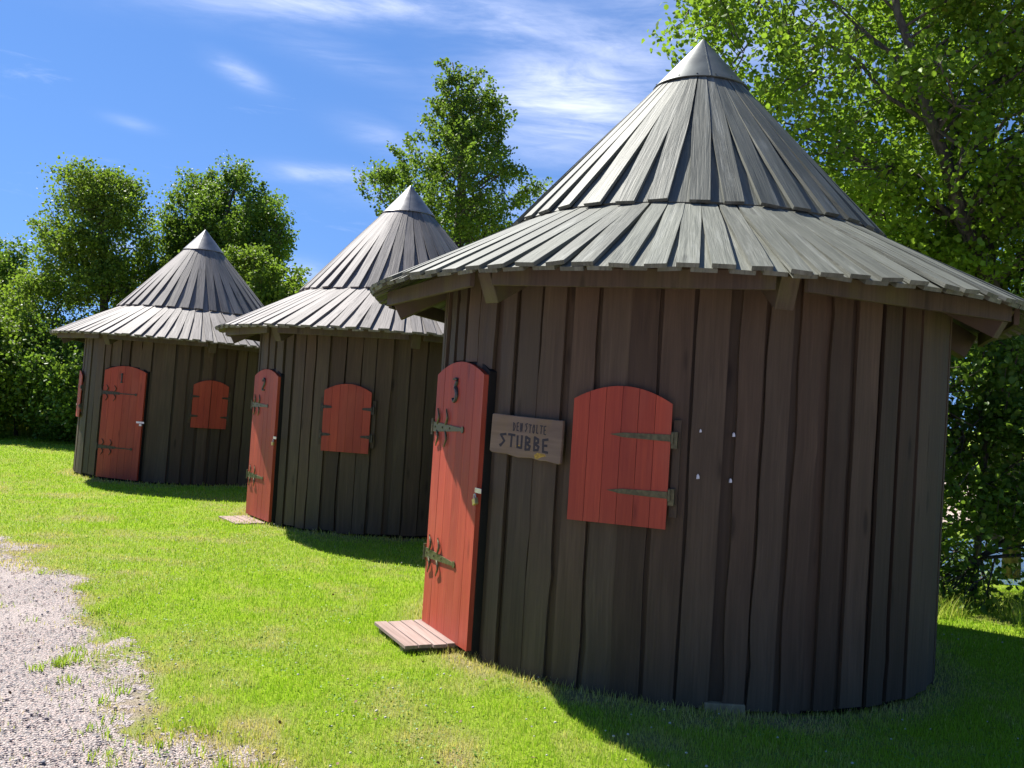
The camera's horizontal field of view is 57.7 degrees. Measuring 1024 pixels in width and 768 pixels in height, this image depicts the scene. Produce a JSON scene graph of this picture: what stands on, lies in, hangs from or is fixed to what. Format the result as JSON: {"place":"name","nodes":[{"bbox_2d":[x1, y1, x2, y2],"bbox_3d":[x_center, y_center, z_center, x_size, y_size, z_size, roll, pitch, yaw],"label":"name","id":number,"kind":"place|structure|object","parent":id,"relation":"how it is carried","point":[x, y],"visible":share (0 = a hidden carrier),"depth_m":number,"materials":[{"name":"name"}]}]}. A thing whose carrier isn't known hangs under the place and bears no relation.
{"place":"outdoors","nodes":[
{"label":"outdoors","id":0,"kind":"place"},
{"bbox_2d":[0,410,48,436],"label":"tall grass","id":1,"kind":"structure","parent":0,"point":[22,431],"depth_m":23.57,"materials":[{"name":"green plant"}]},
{"bbox_2d":[0,535,332,767],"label":"gravel path","id":2,"kind":"structure","parent":0,"point":[40,696],"depth_m":4.69,"materials":[{"name":"grey gravel"}]},
{"bbox_2d":[24,568,280,767],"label":"weed tufts","id":3,"kind":"object","parent":2,"relation":"on","point":[63,660],"visible":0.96,"depth_m":4.26,"materials":[{"name":"green plant"}]},
{"bbox_2d":[0,429,1023,767],"bbox_3d":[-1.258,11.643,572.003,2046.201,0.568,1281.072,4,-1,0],"label":"ground","id":4,"kind":"structure","parent":0,"point":[150,711],"depth_m":5.38,"materials":[{"name":"plant"}]},
{"bbox_2d":[0,233,47,331],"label":"birch tree","id":5,"kind":"object","parent":4,"relation":"on","point":[7,256],"visible":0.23,"depth_m":30.02,"materials":[{"name":"green plant"}]},
{"bbox_2d":[0,302,80,440],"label":"bush","id":6,"kind":"object","parent":4,"relation":"on","point":[5,339],"visible":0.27,"depth_m":22.07,"materials":[{"name":"green plant"}]},
{"bbox_2d":[0,304,83,443],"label":"bush","id":7,"kind":"object","parent":4,"relation":"on","point":[61,399],"visible":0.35,"depth_m":21.50,"materials":[{"name":"green plant"}]},
{"bbox_2d":[0,152,179,440],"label":"alder tree","id":8,"kind":"object","parent":4,"relation":"on","point":[102,271],"visible":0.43,"depth_m":23.63,"materials":[{"name":"green plant"}]},
{"bbox_2d":[49,229,263,485],"bbox_3d":[-5.620,-0.505,16.451,4.662,4.494,4.653,4,-2,0],"label":"round hut","id":9,"kind":"object","parent":4,"relation":"on","point":[167,374],"visible":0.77,"depth_m":14.83,"materials":[{"name":"brown wood"}]},
{"bbox_2d":[96,366,146,480],"bbox_3d":[-6.166,0.609,14.742,0.846,1.784,0.155,3,-1,15],"label":"door","id":10,"kind":"structure","parent":9,"relation":"in","point":[123,391],"depth_m":14.70,"materials":[{"name":"red paint"}]},
{"bbox_2d":[137,161,235,262],"bbox_3d":[-9.103,-2.360,26.304,2.717,7.865,2.677,4,-1,0],"label":"alder tree","id":11,"kind":"object","parent":4,"relation":"on","point":[171,222],"visible":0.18,"depth_m":25.85,"materials":[{"name":"green plant"}]},
{"bbox_2d":[171,149,300,281],"bbox_3d":[-7.581,-2.311,25.716,3.808,7.948,3.781,4,-1,0],"label":"alder tree","id":12,"kind":"object","parent":4,"relation":"on","point":[259,224],"visible":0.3,"depth_m":25.04,"materials":[{"name":"green plant"}]},
{"bbox_2d":[219,515,264,524],"bbox_3d":[-3.213,1.645,11.044,0.352,0.076,0.637,4,-1,-35],"label":"doorstep","id":13,"kind":"object","parent":4,"relation":"on","point":[231,519],"depth_m":11.02,"materials":[{"name":"brown wood"}]},
{"bbox_2d":[222,242,312,305],"bbox_3d":[-6.116,-0.858,22.452,3.350,5.110,2.876,4,-1,-21],"label":"birch tree","id":14,"kind":"object","parent":4,"relation":"on","point":[254,266],"visible":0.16,"depth_m":22.06,"materials":[{"name":"green plant"}]},
{"bbox_2d":[215,185,458,538],"bbox_3d":[-1.474,-0.374,12.207,4.657,4.494,4.655,4,-1,0],"label":"round hut","id":15,"kind":"object","parent":4,"relation":"on","point":[343,404],"visible":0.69,"depth_m":10.51,"materials":[{"name":"grey weathered wood"},{"name":"red paint"},{"name":"timber"}]},
{"bbox_2d":[246,369,280,521],"bbox_3d":[-2.951,0.712,11.156,0.142,1.780,0.871,4,-1,-34],"label":"door","id":16,"kind":"structure","parent":15,"relation":"in","point":[265,402],"depth_m":11.10,"materials":[{"name":"red paint"}]},
{"bbox_2d":[374,619,456,651],"bbox_3d":[-0.627,1.659,6.046,0.362,0.096,0.631,4,-1,-26],"label":"doorstep","id":17,"kind":"object","parent":4,"relation":"on","point":[409,635],"depth_m":5.97,"materials":[{"name":"brown wood"}]},
{"bbox_2d":[351,57,552,247],"bbox_3d":[-1.631,-3.180,23.980,4.904,10.381,5.031,3,-1,32],"label":"alder tree","id":18,"kind":"object","parent":4,"relation":"on","point":[459,134],"visible":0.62,"depth_m":23.25,"materials":[{"name":"green plant"}]},
{"bbox_2d":[5,491,912,764],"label":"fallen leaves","id":19,"kind":"object","parent":4,"relation":"on","point":[279,722],"visible":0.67,"depth_m":4.56,"materials":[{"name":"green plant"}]},
{"bbox_2d":[369,39,1023,715],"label":"round hut","id":20,"kind":"object","parent":4,"relation":"on","point":[709,313],"visible":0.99,"depth_m":5.22,"materials":[{"name":"wood"}]},
{"bbox_2d":[422,362,488,650],"bbox_3d":[-0.342,0.748,6.044,0.146,1.783,0.875,4,-1,-25],"label":"door","id":21,"kind":"structure","parent":20,"relation":"in","point":[458,426],"depth_m":5.98,"materials":[{"name":"red paint"}]},
{"bbox_2d":[490,413,564,464],"bbox_3d":[0.082,0.317,5.453,0.540,0.262,0.023,3,-1,40],"label":"name sign","id":22,"kind":"object","parent":20,"relation":"attached to","point":[539,439],"visible":1,"depth_m":5.43,"materials":[{"name":"brown wood"}]},
{"bbox_2d":[641,0,1023,578],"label":"alder tree","id":23,"kind":"object","parent":4,"relation":"on","point":[962,236],"visible":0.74,"depth_m":10.32,"materials":[{"name":"green plant"}]},
{"bbox_2d":[821,0,1023,540],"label":"alder tree","id":24,"kind":"object","parent":4,"relation":"on","point":[838,17],"visible":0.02,"depth_m":14.54,"materials":[{"name":"green plant"}]},
{"bbox_2d":[938,283,1023,615],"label":"hazel shrub","id":25,"kind":"object","parent":4,"relation":"on","point":[994,415],"visible":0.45,"depth_m":8.47,"materials":[{"name":"green plant"}]},
{"bbox_2d":[0,0,1023,429],"label":"sky","id":26,"kind":"structure","parent":0,"point":[306,91],"materials":[{"name":"blue"}]},
{"bbox_2d":[1,497,1023,767],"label":"clover","id":27,"kind":"object","parent":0,"point":[499,685],"depth_m":4.99,"materials":[{"name":"green plant"}]},
{"bbox_2d":[943,483,975,522],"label":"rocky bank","id":28,"kind":"structure","parent":0,"point":[951,513],"depth_m":23.42,"materials":[{"name":"grey stone"}]},
{"bbox_2d":[938,583,1023,626],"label":"tall grass","id":29,"kind":"structure","parent":0,"point":[1018,615],"depth_m":8.01,"materials":[{"name":"green plant"}]},
{"bbox_2d":[940,538,1023,584],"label":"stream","id":30,"kind":"structure","parent":0,"point":[1012,583],"depth_m":14.69,"materials":[{"name":"blue liquid"}]}
]}

